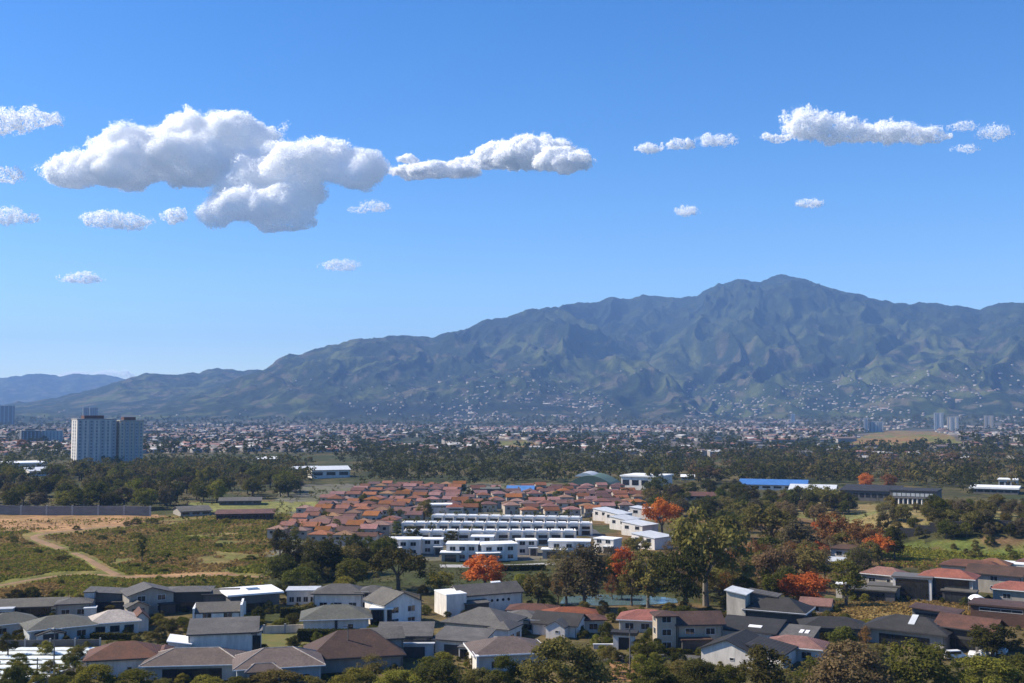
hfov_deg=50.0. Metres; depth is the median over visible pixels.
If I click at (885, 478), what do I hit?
flame tree
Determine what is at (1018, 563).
white house
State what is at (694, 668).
garden bush
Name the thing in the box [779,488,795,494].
grove tree
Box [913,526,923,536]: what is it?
slope tree
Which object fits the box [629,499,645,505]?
estate house
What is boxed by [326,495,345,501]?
estate house
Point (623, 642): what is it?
door
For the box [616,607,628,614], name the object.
yard plant
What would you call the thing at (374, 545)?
edge tree
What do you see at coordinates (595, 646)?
entrance wall
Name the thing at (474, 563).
flame tree
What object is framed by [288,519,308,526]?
estate house
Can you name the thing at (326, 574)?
edge tree
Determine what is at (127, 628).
wall shrub
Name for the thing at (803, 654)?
window
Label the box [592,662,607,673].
yard plant
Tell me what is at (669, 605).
yard plant
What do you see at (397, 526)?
street tree
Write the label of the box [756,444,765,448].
town house
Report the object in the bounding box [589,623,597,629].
window
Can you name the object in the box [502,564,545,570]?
clipped hedge
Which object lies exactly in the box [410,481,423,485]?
estate house
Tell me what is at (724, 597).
yard plant
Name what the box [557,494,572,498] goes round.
estate house
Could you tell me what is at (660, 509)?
flame tree
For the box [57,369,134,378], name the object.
cloud
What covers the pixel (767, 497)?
grove tree
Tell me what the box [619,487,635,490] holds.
estate house
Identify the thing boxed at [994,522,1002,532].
slope tree
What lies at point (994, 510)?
slope tree
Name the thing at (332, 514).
estate house
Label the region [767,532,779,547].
grove tree
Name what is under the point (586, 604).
yard plant
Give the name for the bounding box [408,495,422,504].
estate house
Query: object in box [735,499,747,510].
wood tree
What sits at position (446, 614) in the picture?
yard plant
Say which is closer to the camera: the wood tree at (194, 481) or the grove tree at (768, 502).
the grove tree at (768, 502)
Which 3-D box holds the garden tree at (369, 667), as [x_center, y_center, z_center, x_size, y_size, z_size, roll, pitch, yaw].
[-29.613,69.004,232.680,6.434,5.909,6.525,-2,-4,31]
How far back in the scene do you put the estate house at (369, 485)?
778.45 m
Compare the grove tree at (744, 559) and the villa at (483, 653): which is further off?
the grove tree at (744, 559)
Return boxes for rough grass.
[0,513,292,596]
[816,598,970,619]
[871,544,1023,567]
[878,549,988,567]
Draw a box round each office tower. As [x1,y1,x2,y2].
[0,406,14,423]
[83,408,88,414]
[89,408,97,414]
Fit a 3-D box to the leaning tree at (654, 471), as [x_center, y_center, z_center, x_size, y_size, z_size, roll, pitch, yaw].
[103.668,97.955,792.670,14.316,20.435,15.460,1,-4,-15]
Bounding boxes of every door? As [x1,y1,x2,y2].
[43,633,58,639]
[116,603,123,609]
[403,647,424,657]
[435,548,439,554]
[444,644,458,655]
[531,549,535,555]
[538,540,546,544]
[582,531,589,534]
[619,637,628,648]
[689,643,705,653]
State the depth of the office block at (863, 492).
692.83 m
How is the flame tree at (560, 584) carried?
on the ground at (774, 336)
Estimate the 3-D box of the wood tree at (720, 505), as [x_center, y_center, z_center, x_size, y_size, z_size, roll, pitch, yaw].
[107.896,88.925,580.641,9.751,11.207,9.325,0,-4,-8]
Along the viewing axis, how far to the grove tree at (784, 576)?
331.81 m
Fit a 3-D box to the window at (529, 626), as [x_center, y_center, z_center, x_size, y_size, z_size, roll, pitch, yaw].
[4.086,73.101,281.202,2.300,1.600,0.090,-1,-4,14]
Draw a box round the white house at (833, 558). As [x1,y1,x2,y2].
[826,556,856,571]
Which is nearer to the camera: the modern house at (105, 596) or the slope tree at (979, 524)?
the modern house at (105, 596)
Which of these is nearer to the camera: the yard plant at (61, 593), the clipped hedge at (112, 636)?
the clipped hedge at (112, 636)
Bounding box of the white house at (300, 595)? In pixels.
[285,586,321,604]
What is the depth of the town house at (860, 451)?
1319.59 m
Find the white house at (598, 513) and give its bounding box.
[592,507,614,520]
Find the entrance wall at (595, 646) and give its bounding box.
[593,644,612,648]
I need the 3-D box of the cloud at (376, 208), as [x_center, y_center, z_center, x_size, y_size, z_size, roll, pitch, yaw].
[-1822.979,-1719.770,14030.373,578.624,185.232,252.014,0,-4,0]
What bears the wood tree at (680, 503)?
on the ground at (774, 336)
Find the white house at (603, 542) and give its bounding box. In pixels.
[593,536,622,553]
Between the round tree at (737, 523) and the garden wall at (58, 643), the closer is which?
the garden wall at (58, 643)
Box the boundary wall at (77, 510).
[0,505,150,515]
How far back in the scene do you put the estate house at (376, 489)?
748.76 m
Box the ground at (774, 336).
[0,274,1023,682]
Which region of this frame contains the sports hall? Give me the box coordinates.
[570,471,619,486]
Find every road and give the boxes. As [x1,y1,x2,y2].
[440,562,552,567]
[560,512,644,565]
[597,654,700,661]
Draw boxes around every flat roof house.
[909,602,964,618]
[967,597,1023,627]
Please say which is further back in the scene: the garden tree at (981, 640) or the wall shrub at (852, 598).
the wall shrub at (852, 598)
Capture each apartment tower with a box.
[71,415,116,468]
[116,417,143,465]
[791,414,794,421]
[863,417,867,431]
[868,421,882,431]
[934,413,943,429]
[947,416,958,430]
[984,416,993,427]
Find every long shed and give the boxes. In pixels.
[172,505,212,516]
[214,509,275,519]
[218,497,262,504]
[685,491,716,499]
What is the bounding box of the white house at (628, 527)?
[621,519,657,535]
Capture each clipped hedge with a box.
[90,632,141,640]
[280,606,308,617]
[297,628,356,641]
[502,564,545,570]
[657,648,692,654]
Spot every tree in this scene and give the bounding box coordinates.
[0,473,11,485]
[0,476,3,488]
[0,482,15,499]
[0,488,21,505]
[0,632,19,654]
[1,464,13,471]
[3,467,19,481]
[3,589,25,598]
[11,468,26,482]
[11,481,34,505]
[13,474,31,486]
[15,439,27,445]
[24,587,41,597]
[27,491,48,505]
[30,476,52,495]
[34,480,53,493]
[41,463,64,473]
[46,467,60,476]
[46,475,66,496]
[51,490,77,505]
[52,479,80,491]
[55,481,73,498]
[66,465,93,480]
[68,486,98,505]
[74,462,89,479]
[76,489,94,505]
[80,479,88,489]
[82,481,99,504]
[93,482,109,505]
[97,476,113,487]
[98,492,116,505]
[105,492,122,502]
[106,468,118,476]
[108,485,120,493]
[110,471,127,485]
[112,486,134,504]
[113,465,123,478]
[121,478,142,502]
[124,469,135,485]
[128,488,158,505]
[133,477,157,489]
[136,536,146,560]
[139,480,155,493]
[146,468,155,478]
[152,479,178,504]
[157,485,177,508]
[167,469,194,480]
[169,489,180,505]
[173,480,186,497]
[177,466,197,483]
[178,474,193,491]
[186,479,203,499]
[191,482,210,501]
[193,470,206,483]
[202,465,216,482]
[205,479,229,502]
[207,470,220,480]
[208,475,231,493]
[226,476,237,488]
[237,473,256,493]
[238,465,246,476]
[240,476,261,495]
[244,478,265,493]
[245,466,260,478]
[257,469,280,487]
[265,555,278,567]
[267,556,300,579]
[268,528,290,554]
[271,471,293,484]
[273,481,286,496]
[274,472,302,483]
[275,553,297,569]
[278,537,305,563]
[279,476,300,496]
[279,565,321,585]
[289,527,299,540]
[295,478,303,489]
[299,537,318,555]
[299,538,343,572]
[300,560,320,576]
[318,551,343,572]
[320,566,331,581]
[334,553,350,571]
[334,575,356,584]
[335,557,369,581]
[338,546,360,562]
[344,539,364,550]
[345,543,363,558]
[349,533,362,547]
[351,547,373,568]
[355,652,389,675]
[357,494,367,502]
[362,535,372,547]
[367,545,428,589]
[370,539,386,556]
[375,535,398,547]
[377,536,399,554]
[386,508,394,515]
[392,521,401,536]
[403,526,422,536]
[415,499,433,519]
[425,571,454,588]
[443,530,461,541]
[461,554,507,582]
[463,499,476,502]
[466,489,474,493]
[512,573,527,589]
[522,571,551,602]
[545,545,574,566]
[547,578,563,602]
[549,556,581,606]
[551,560,584,577]
[552,490,560,496]
[560,541,610,600]
[585,556,609,587]
[596,546,617,568]
[602,552,615,567]
[603,555,629,586]
[603,573,618,599]
[606,544,636,580]
[606,572,619,588]
[614,581,627,598]
[616,572,643,588]
[620,535,651,559]
[620,557,642,605]
[628,547,665,607]
[641,487,658,498]
[641,495,683,532]
[642,563,659,579]
[643,480,659,491]
[644,464,663,480]
[645,491,662,503]
[647,495,667,507]
[650,476,669,492]
[653,551,665,563]
[654,544,714,610]
[658,493,683,505]
[658,541,678,554]
[665,502,761,606]
[666,483,684,499]
[670,498,692,514]
[671,489,691,499]
[671,499,686,515]
[683,482,698,491]
[690,498,699,507]
[692,465,722,478]
[695,497,717,514]
[695,569,720,591]
[699,478,712,489]
[701,495,717,506]
[701,503,716,520]
[702,566,734,594]
[706,481,718,491]
[712,509,731,521]
[713,499,723,509]
[713,515,746,547]
[714,487,729,498]
[715,564,735,591]
[718,495,733,501]
[719,482,735,496]
[719,572,733,590]
[721,503,756,515]
[724,513,739,529]
[724,572,757,587]
[726,485,743,499]
[726,543,740,557]
[726,548,737,569]
[729,479,742,488]
[731,575,756,588]
[732,557,755,584]
[733,482,746,492]
[733,496,749,506]
[733,513,753,535]
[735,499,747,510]
[736,644,792,682]
[737,552,768,578]
[738,492,750,500]
[740,503,797,535]
[741,485,760,500]
[744,538,763,554]
[746,498,764,514]
[750,576,763,588]
[751,543,799,584]
[753,535,783,551]
[756,494,776,502]
[756,524,782,545]
[756,553,777,571]
[758,569,772,589]
[759,503,776,512]
[760,572,785,593]
[762,488,778,500]
[762,500,776,504]
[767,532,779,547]
[769,566,797,596]
[773,500,800,514]
[773,544,801,570]
[773,566,799,596]
[775,519,823,547]
[775,528,811,545]
[777,492,788,500]
[777,571,831,599]
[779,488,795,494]
[780,505,798,517]
[781,492,802,506]
[782,542,796,549]
[782,546,830,584]
[786,489,793,500]
[792,485,805,498]
[796,539,820,551]
[798,500,808,513]
[799,539,830,552]
[799,564,818,584]
[801,491,819,505]
[801,639,896,682]
[802,484,819,499]
[804,501,823,521]
[805,563,832,575]
[808,502,827,518]
[810,493,829,504]
[811,485,839,497]
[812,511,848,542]
[812,519,838,532]
[816,545,831,578]
[820,535,840,553]
[822,493,839,512]
[824,626,860,643]
[827,558,867,605]
[829,561,849,574]
[832,531,861,544]
[835,490,849,500]
[835,501,850,513]
[838,492,859,512]
[840,556,854,574]
[842,547,875,576]
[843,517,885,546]
[843,546,875,570]
[856,473,874,484]
[857,626,872,645]
[859,540,885,566]
[862,533,894,552]
[875,503,885,512]
[875,515,888,529]
[876,504,899,522]
[880,473,898,484]
[881,525,907,558]
[883,495,897,513]
[883,637,955,682]
[888,521,902,530]
[894,503,912,522]
[906,517,920,527]
[912,502,919,512]
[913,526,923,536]
[919,501,931,511]
[921,505,933,519]
[923,494,938,507]
[926,511,936,521]
[929,509,951,522]
[930,498,946,510]
[933,517,944,528]
[936,519,956,538]
[937,506,958,517]
[939,509,960,520]
[942,452,959,465]
[944,521,963,538]
[946,499,955,508]
[952,498,970,514]
[956,509,964,517]
[960,510,987,531]
[960,522,973,537]
[964,498,975,506]
[964,623,1023,657]
[969,506,977,514]
[973,499,986,510]
[974,509,995,523]
[975,515,993,528]
[979,501,997,513]
[981,522,995,535]
[987,493,1005,506]
[987,497,999,507]
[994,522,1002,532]
[997,652,1023,682]
[999,502,1014,512]
[1000,513,1013,520]
[1002,523,1017,536]
[1008,499,1018,506]
[1008,517,1023,534]
[1012,503,1023,515]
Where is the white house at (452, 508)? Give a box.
[446,503,463,513]
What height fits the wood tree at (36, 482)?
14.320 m
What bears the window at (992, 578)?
in the tiled house at (991, 576)
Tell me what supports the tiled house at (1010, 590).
on the ground at (774, 336)
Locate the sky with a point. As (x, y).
(442, 80)
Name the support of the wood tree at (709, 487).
on the ground at (774, 336)
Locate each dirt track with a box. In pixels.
[0,574,262,585]
[30,524,134,548]
[71,553,122,574]
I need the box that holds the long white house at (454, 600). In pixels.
[434,581,524,616]
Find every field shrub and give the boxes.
[4,535,19,539]
[53,555,68,559]
[95,535,107,539]
[123,521,133,525]
[126,532,142,537]
[129,518,142,522]
[144,517,158,522]
[146,558,154,562]
[156,527,170,530]
[157,550,171,556]
[220,518,231,522]
[236,575,244,579]
[244,555,256,559]
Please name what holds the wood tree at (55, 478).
on the ground at (774, 336)
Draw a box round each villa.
[0,612,37,636]
[19,614,97,639]
[54,597,97,615]
[88,606,150,632]
[299,604,372,628]
[310,583,392,607]
[378,621,434,657]
[392,537,422,555]
[431,626,495,659]
[439,607,527,636]
[440,541,479,561]
[463,636,545,673]
[475,540,517,561]
[507,610,534,632]
[529,610,587,638]
[541,538,590,558]
[796,616,870,641]
[830,544,866,556]
[863,614,952,649]
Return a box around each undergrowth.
[0,478,296,507]
[0,653,1023,682]
[258,475,645,551]
[262,552,556,586]
[540,540,890,603]
[548,540,881,602]
[644,488,717,523]
[759,496,1023,539]
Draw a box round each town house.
[363,432,376,435]
[624,449,644,454]
[675,434,689,437]
[705,450,721,456]
[737,440,761,443]
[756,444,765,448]
[769,438,794,442]
[834,437,856,442]
[843,450,866,454]
[933,445,947,450]
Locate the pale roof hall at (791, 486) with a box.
[788,484,838,491]
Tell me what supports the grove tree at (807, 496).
on the ground at (774, 336)
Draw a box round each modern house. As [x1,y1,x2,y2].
[83,586,124,610]
[119,582,176,614]
[166,616,262,650]
[168,586,239,610]
[220,584,283,613]
[723,614,820,638]
[724,585,815,623]
[836,582,897,601]
[867,572,933,600]
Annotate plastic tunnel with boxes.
[0,651,86,654]
[0,655,81,658]
[0,660,81,663]
[0,665,63,668]
[6,647,94,650]
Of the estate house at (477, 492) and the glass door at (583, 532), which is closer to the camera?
the glass door at (583, 532)
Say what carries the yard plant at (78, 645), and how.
on the ground at (774, 336)
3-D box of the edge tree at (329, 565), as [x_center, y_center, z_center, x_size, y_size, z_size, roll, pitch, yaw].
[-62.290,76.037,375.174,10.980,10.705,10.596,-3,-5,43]
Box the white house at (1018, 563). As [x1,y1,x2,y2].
[1005,558,1023,566]
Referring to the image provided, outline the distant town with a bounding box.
[0,364,1023,454]
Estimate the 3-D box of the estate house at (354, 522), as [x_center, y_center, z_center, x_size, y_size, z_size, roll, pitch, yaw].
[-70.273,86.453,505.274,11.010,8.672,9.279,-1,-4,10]
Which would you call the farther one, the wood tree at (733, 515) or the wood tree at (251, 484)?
the wood tree at (251, 484)
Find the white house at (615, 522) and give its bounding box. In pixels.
[609,514,641,529]
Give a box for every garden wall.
[0,638,100,646]
[33,662,86,682]
[263,624,302,633]
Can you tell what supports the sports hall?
on the ground at (774, 336)
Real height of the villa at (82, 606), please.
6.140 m
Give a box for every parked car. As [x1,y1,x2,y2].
[968,650,977,656]
[978,649,986,656]
[997,647,1007,654]
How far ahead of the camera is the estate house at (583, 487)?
753.58 m
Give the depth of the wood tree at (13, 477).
829.09 m
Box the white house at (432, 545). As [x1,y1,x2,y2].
[422,537,443,554]
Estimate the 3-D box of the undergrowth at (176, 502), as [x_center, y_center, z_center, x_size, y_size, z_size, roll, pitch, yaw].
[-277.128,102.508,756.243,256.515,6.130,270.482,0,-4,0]
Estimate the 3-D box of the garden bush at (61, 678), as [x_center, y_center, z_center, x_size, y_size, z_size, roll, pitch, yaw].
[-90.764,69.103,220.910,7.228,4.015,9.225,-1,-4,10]
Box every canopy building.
[969,484,1020,494]
[997,478,1018,485]
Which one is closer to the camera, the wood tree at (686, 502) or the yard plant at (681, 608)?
the yard plant at (681, 608)
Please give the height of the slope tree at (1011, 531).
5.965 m
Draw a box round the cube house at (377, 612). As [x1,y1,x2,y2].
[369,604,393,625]
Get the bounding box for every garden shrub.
[165,618,178,630]
[250,606,265,619]
[262,600,273,610]
[463,658,471,666]
[538,594,558,604]
[590,634,601,644]
[598,621,612,637]
[606,612,616,621]
[640,627,652,643]
[694,647,700,655]
[819,632,827,640]
[939,648,951,658]
[959,597,969,604]
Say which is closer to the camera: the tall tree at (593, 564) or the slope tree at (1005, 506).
the tall tree at (593, 564)
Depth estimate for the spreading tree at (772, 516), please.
441.58 m
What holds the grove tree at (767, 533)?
on the ground at (774, 336)
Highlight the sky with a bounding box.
[0,0,1023,378]
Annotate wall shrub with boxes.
[12,629,22,636]
[16,633,25,639]
[62,635,70,639]
[102,605,116,611]
[123,627,133,632]
[174,673,191,682]
[271,604,280,612]
[280,598,286,603]
[370,662,379,673]
[389,663,398,669]
[576,628,591,638]
[667,647,676,655]
[832,605,839,611]
[849,595,857,599]
[859,593,871,601]
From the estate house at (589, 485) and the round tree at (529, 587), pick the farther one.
the estate house at (589, 485)
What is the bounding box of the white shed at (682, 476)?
[680,474,694,479]
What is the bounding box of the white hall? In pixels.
[620,473,673,489]
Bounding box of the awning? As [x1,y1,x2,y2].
[968,594,982,609]
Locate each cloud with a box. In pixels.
[0,104,64,137]
[0,165,25,184]
[0,204,39,225]
[34,104,390,233]
[55,270,105,283]
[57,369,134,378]
[78,208,155,231]
[159,207,186,224]
[317,258,360,271]
[347,199,391,213]
[388,132,595,181]
[634,142,664,153]
[665,137,695,150]
[674,205,698,216]
[695,133,737,146]
[760,104,952,146]
[795,198,823,208]
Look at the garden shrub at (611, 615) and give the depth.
295.29 m
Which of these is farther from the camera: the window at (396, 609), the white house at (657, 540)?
the white house at (657, 540)
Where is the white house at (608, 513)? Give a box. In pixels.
[604,509,631,523]
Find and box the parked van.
[944,649,967,659]
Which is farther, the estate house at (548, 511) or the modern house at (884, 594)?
the estate house at (548, 511)
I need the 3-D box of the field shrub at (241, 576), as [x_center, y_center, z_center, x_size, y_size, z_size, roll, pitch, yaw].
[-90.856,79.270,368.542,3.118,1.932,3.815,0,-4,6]
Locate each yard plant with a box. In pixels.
[9,652,29,664]
[13,660,24,666]
[21,665,34,672]
[28,675,41,682]
[36,640,53,654]
[40,659,58,671]
[47,590,58,596]
[50,589,65,596]
[61,653,68,662]
[64,647,87,662]
[64,655,81,669]
[64,670,76,677]
[71,644,83,655]
[82,641,91,647]
[131,635,142,641]
[144,631,158,641]
[151,614,163,621]
[152,625,167,638]
[154,618,168,626]
[156,639,167,644]
[175,616,186,625]
[177,618,188,627]
[272,618,287,624]
[274,583,281,588]
[284,612,299,623]
[285,635,301,646]
[289,618,297,624]
[302,604,312,608]
[310,631,322,640]
[416,584,428,594]
[418,656,439,665]
[422,604,432,614]
[433,651,453,663]
[443,611,451,617]
[577,601,590,607]
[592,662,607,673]
[596,600,611,614]
[596,645,606,653]
[599,645,620,660]
[602,636,612,643]
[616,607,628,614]
[618,652,626,659]
[627,643,642,655]
[630,653,650,670]
[632,638,648,650]
[638,645,655,659]
[646,641,667,654]
[648,652,663,662]
[662,602,676,610]
[669,651,687,663]
[676,605,697,610]
[679,600,691,610]
[702,606,714,610]
[719,595,726,604]
[719,601,726,608]
[821,610,832,615]
[840,613,852,617]
[869,643,888,657]
[887,563,898,568]
[917,565,929,572]
[1007,639,1023,651]
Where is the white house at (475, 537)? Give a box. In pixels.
[470,534,494,540]
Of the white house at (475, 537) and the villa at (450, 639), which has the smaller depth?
the villa at (450, 639)
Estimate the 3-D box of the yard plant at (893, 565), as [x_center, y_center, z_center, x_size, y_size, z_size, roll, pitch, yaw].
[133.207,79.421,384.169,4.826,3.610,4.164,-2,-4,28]
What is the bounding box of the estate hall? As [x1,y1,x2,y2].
[480,487,499,496]
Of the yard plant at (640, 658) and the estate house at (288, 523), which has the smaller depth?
the yard plant at (640, 658)
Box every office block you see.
[19,428,40,440]
[41,428,62,441]
[839,484,902,501]
[889,487,941,504]
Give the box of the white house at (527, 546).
[515,538,537,555]
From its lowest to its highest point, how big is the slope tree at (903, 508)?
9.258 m
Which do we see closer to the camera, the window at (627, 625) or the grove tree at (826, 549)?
the window at (627, 625)
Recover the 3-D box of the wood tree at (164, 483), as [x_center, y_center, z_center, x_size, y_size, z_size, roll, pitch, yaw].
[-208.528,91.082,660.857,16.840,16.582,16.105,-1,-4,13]
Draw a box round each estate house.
[266,525,289,539]
[279,521,297,529]
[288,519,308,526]
[289,527,311,539]
[292,513,310,519]
[296,505,313,512]
[300,522,323,531]
[303,512,321,518]
[305,507,323,515]
[307,530,334,542]
[308,519,331,524]
[313,515,332,518]
[314,504,334,510]
[314,526,334,533]
[318,501,334,504]
[319,494,335,500]
[324,512,342,518]
[325,509,346,513]
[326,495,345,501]
[326,523,341,532]
[329,491,345,496]
[330,519,351,525]
[332,530,355,545]
[333,516,357,519]
[334,504,352,510]
[334,526,360,532]
[341,501,360,504]
[342,513,359,519]
[344,509,363,518]
[345,520,367,525]
[346,491,362,497]
[347,498,360,500]
[350,487,366,493]
[353,503,369,507]
[354,506,374,512]
[356,532,379,543]
[360,484,371,491]
[360,518,374,523]
[360,524,383,537]
[362,492,377,496]
[362,496,383,501]
[362,501,376,506]
[362,511,381,519]
[368,481,380,486]
[370,487,383,492]
[371,504,390,508]
[372,520,392,535]
[373,507,390,515]
[374,483,387,488]
[378,490,395,498]
[378,500,393,507]
[380,516,400,528]
[382,481,393,484]
[382,487,396,491]
[387,484,402,487]
[389,496,405,498]
[390,501,407,508]
[393,507,412,518]
[395,490,411,498]
[397,499,413,506]
[403,483,417,487]
[404,511,423,520]
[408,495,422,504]
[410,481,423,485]
[412,486,428,491]
[412,492,427,497]
[414,490,428,491]
[416,498,429,503]
[428,486,442,493]
[428,492,442,502]
[428,496,439,502]
[432,484,445,487]
[442,487,458,495]
[442,496,457,502]
[444,501,459,504]
[445,489,461,492]
[445,492,460,496]
[448,484,461,492]
[451,497,468,502]
[452,481,466,487]
[460,494,474,498]
[460,503,478,514]
[470,485,485,489]
[473,490,487,498]
[476,492,489,498]
[480,501,496,511]
[487,497,505,508]
[492,491,505,498]
[502,502,520,514]
[505,488,520,492]
[505,493,521,500]
[509,490,525,499]
[510,498,523,503]
[519,500,536,507]
[519,506,539,515]
[521,483,534,485]
[522,489,535,496]
[522,504,538,508]
[526,491,542,496]
[528,497,545,502]
[534,482,546,487]
[536,500,555,511]
[538,488,554,496]
[540,503,558,513]
[542,507,559,515]
[546,491,559,496]
[546,496,559,502]
[547,486,561,490]
[555,499,573,510]
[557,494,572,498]
[561,506,581,516]
[562,486,573,489]
[563,490,575,499]
[566,483,578,488]
[573,489,586,493]
[574,498,591,505]
[575,493,589,498]
[576,485,590,490]
[577,490,595,495]
[579,503,593,513]
[581,483,593,487]
[583,496,596,503]
[583,505,600,516]
[592,498,611,504]
[594,482,607,487]
[594,494,611,497]
[595,490,608,493]
[598,502,615,508]
[605,497,619,500]
[609,485,620,488]
[610,490,627,495]
[611,483,624,487]
[613,495,628,498]
[617,502,633,511]
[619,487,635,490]
[627,490,642,497]
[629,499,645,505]
[630,494,645,499]
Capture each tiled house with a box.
[82,641,174,677]
[139,647,248,680]
[232,646,325,682]
[303,626,406,672]
[505,603,560,610]
[542,606,607,632]
[616,609,658,632]
[770,635,830,662]
[859,566,909,583]
[918,568,980,603]
[934,612,1008,655]
[938,558,1012,570]
[965,563,1023,592]
[990,581,1023,601]
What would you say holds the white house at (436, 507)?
on the ground at (774, 336)
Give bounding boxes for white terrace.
[401,521,591,535]
[404,528,575,545]
[431,513,581,521]
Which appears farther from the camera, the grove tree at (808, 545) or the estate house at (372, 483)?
the estate house at (372, 483)
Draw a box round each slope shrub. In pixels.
[950,543,956,548]
[967,547,984,557]
[971,539,978,546]
[983,536,996,544]
[1004,544,1013,550]
[1009,551,1019,558]
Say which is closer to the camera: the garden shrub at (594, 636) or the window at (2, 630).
the garden shrub at (594, 636)
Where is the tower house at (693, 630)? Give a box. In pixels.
[649,610,726,653]
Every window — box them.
[0,628,6,634]
[61,609,69,613]
[76,629,85,635]
[77,609,83,614]
[95,626,104,632]
[110,625,119,631]
[124,624,133,630]
[137,596,145,601]
[157,594,165,599]
[202,614,211,617]
[223,613,232,616]
[392,607,398,613]
[407,616,414,620]
[408,605,414,611]
[524,624,531,629]
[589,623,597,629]
[625,622,633,628]
[632,480,638,484]
[641,623,649,629]
[662,617,670,622]
[662,629,671,635]
[662,642,671,647]
[685,628,694,634]
[706,628,714,634]
[801,651,810,658]
[979,607,1022,613]
[990,576,997,581]
[1003,593,1010,598]
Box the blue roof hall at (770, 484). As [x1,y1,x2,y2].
[739,478,809,489]
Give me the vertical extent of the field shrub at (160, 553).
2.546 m
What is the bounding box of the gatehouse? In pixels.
[610,629,638,649]
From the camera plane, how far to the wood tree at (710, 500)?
576.49 m
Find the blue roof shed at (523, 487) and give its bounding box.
[506,485,534,491]
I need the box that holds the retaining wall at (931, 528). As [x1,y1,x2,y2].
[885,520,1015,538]
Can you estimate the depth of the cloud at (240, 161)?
13187.73 m
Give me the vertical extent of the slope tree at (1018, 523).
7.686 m
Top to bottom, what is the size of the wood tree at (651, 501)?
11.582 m
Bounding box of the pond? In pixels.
[560,595,677,605]
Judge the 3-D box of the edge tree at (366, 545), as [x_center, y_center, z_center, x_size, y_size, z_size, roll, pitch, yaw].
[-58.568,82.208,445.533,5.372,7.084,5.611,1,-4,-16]
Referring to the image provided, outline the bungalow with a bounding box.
[0,597,71,615]
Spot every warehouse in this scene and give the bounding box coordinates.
[0,460,46,470]
[23,467,49,475]
[307,465,350,478]
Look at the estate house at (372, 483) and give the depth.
804.87 m
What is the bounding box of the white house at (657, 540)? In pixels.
[631,530,672,549]
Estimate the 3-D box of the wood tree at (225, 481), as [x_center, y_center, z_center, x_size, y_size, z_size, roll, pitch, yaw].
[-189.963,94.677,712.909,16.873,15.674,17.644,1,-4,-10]
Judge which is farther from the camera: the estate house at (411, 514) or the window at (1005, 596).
the estate house at (411, 514)
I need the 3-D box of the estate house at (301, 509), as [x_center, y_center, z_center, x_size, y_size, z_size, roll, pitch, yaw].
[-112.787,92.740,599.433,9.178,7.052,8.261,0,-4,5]
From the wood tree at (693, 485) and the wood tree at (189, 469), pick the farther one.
the wood tree at (189, 469)
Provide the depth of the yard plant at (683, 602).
308.44 m
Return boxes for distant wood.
[0,414,1023,427]
[0,421,1023,453]
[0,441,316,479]
[332,442,862,482]
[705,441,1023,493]
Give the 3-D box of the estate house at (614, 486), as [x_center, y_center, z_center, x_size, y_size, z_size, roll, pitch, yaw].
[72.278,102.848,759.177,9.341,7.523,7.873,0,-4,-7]
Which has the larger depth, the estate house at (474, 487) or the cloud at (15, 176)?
the cloud at (15, 176)
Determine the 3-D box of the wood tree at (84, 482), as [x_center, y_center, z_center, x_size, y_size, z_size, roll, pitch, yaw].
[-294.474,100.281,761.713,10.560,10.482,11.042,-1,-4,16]
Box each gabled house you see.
[192,598,243,617]
[362,586,423,623]
[698,629,797,669]
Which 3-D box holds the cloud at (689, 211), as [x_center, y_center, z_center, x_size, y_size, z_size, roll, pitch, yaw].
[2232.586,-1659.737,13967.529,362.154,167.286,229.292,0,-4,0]
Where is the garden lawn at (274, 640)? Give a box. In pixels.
[261,633,309,646]
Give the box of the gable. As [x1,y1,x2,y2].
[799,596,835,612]
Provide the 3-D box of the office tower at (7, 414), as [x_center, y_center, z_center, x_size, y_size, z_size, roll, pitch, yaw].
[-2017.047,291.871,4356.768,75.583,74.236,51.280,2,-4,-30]
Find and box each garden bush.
[0,663,29,682]
[47,674,72,682]
[63,663,121,682]
[113,668,161,682]
[153,678,171,682]
[190,674,226,682]
[226,676,254,682]
[248,667,302,682]
[299,675,325,682]
[326,666,378,682]
[372,669,424,682]
[415,660,458,682]
[457,667,498,682]
[490,653,525,682]
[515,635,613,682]
[632,661,675,682]
[661,659,699,680]
[674,657,724,682]
[715,663,746,682]
[931,674,955,682]
[943,652,1022,682]
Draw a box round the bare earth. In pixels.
[610,661,643,680]
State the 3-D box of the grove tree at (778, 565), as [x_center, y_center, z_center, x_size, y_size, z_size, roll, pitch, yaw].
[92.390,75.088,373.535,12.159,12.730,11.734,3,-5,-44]
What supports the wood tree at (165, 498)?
on the ground at (774, 336)
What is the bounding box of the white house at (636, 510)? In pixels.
[628,505,659,519]
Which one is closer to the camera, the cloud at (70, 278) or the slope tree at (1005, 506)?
the slope tree at (1005, 506)
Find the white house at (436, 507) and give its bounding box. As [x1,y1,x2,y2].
[430,503,451,513]
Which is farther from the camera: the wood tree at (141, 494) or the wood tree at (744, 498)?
the wood tree at (141, 494)
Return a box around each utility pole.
[47,627,61,672]
[625,626,633,671]

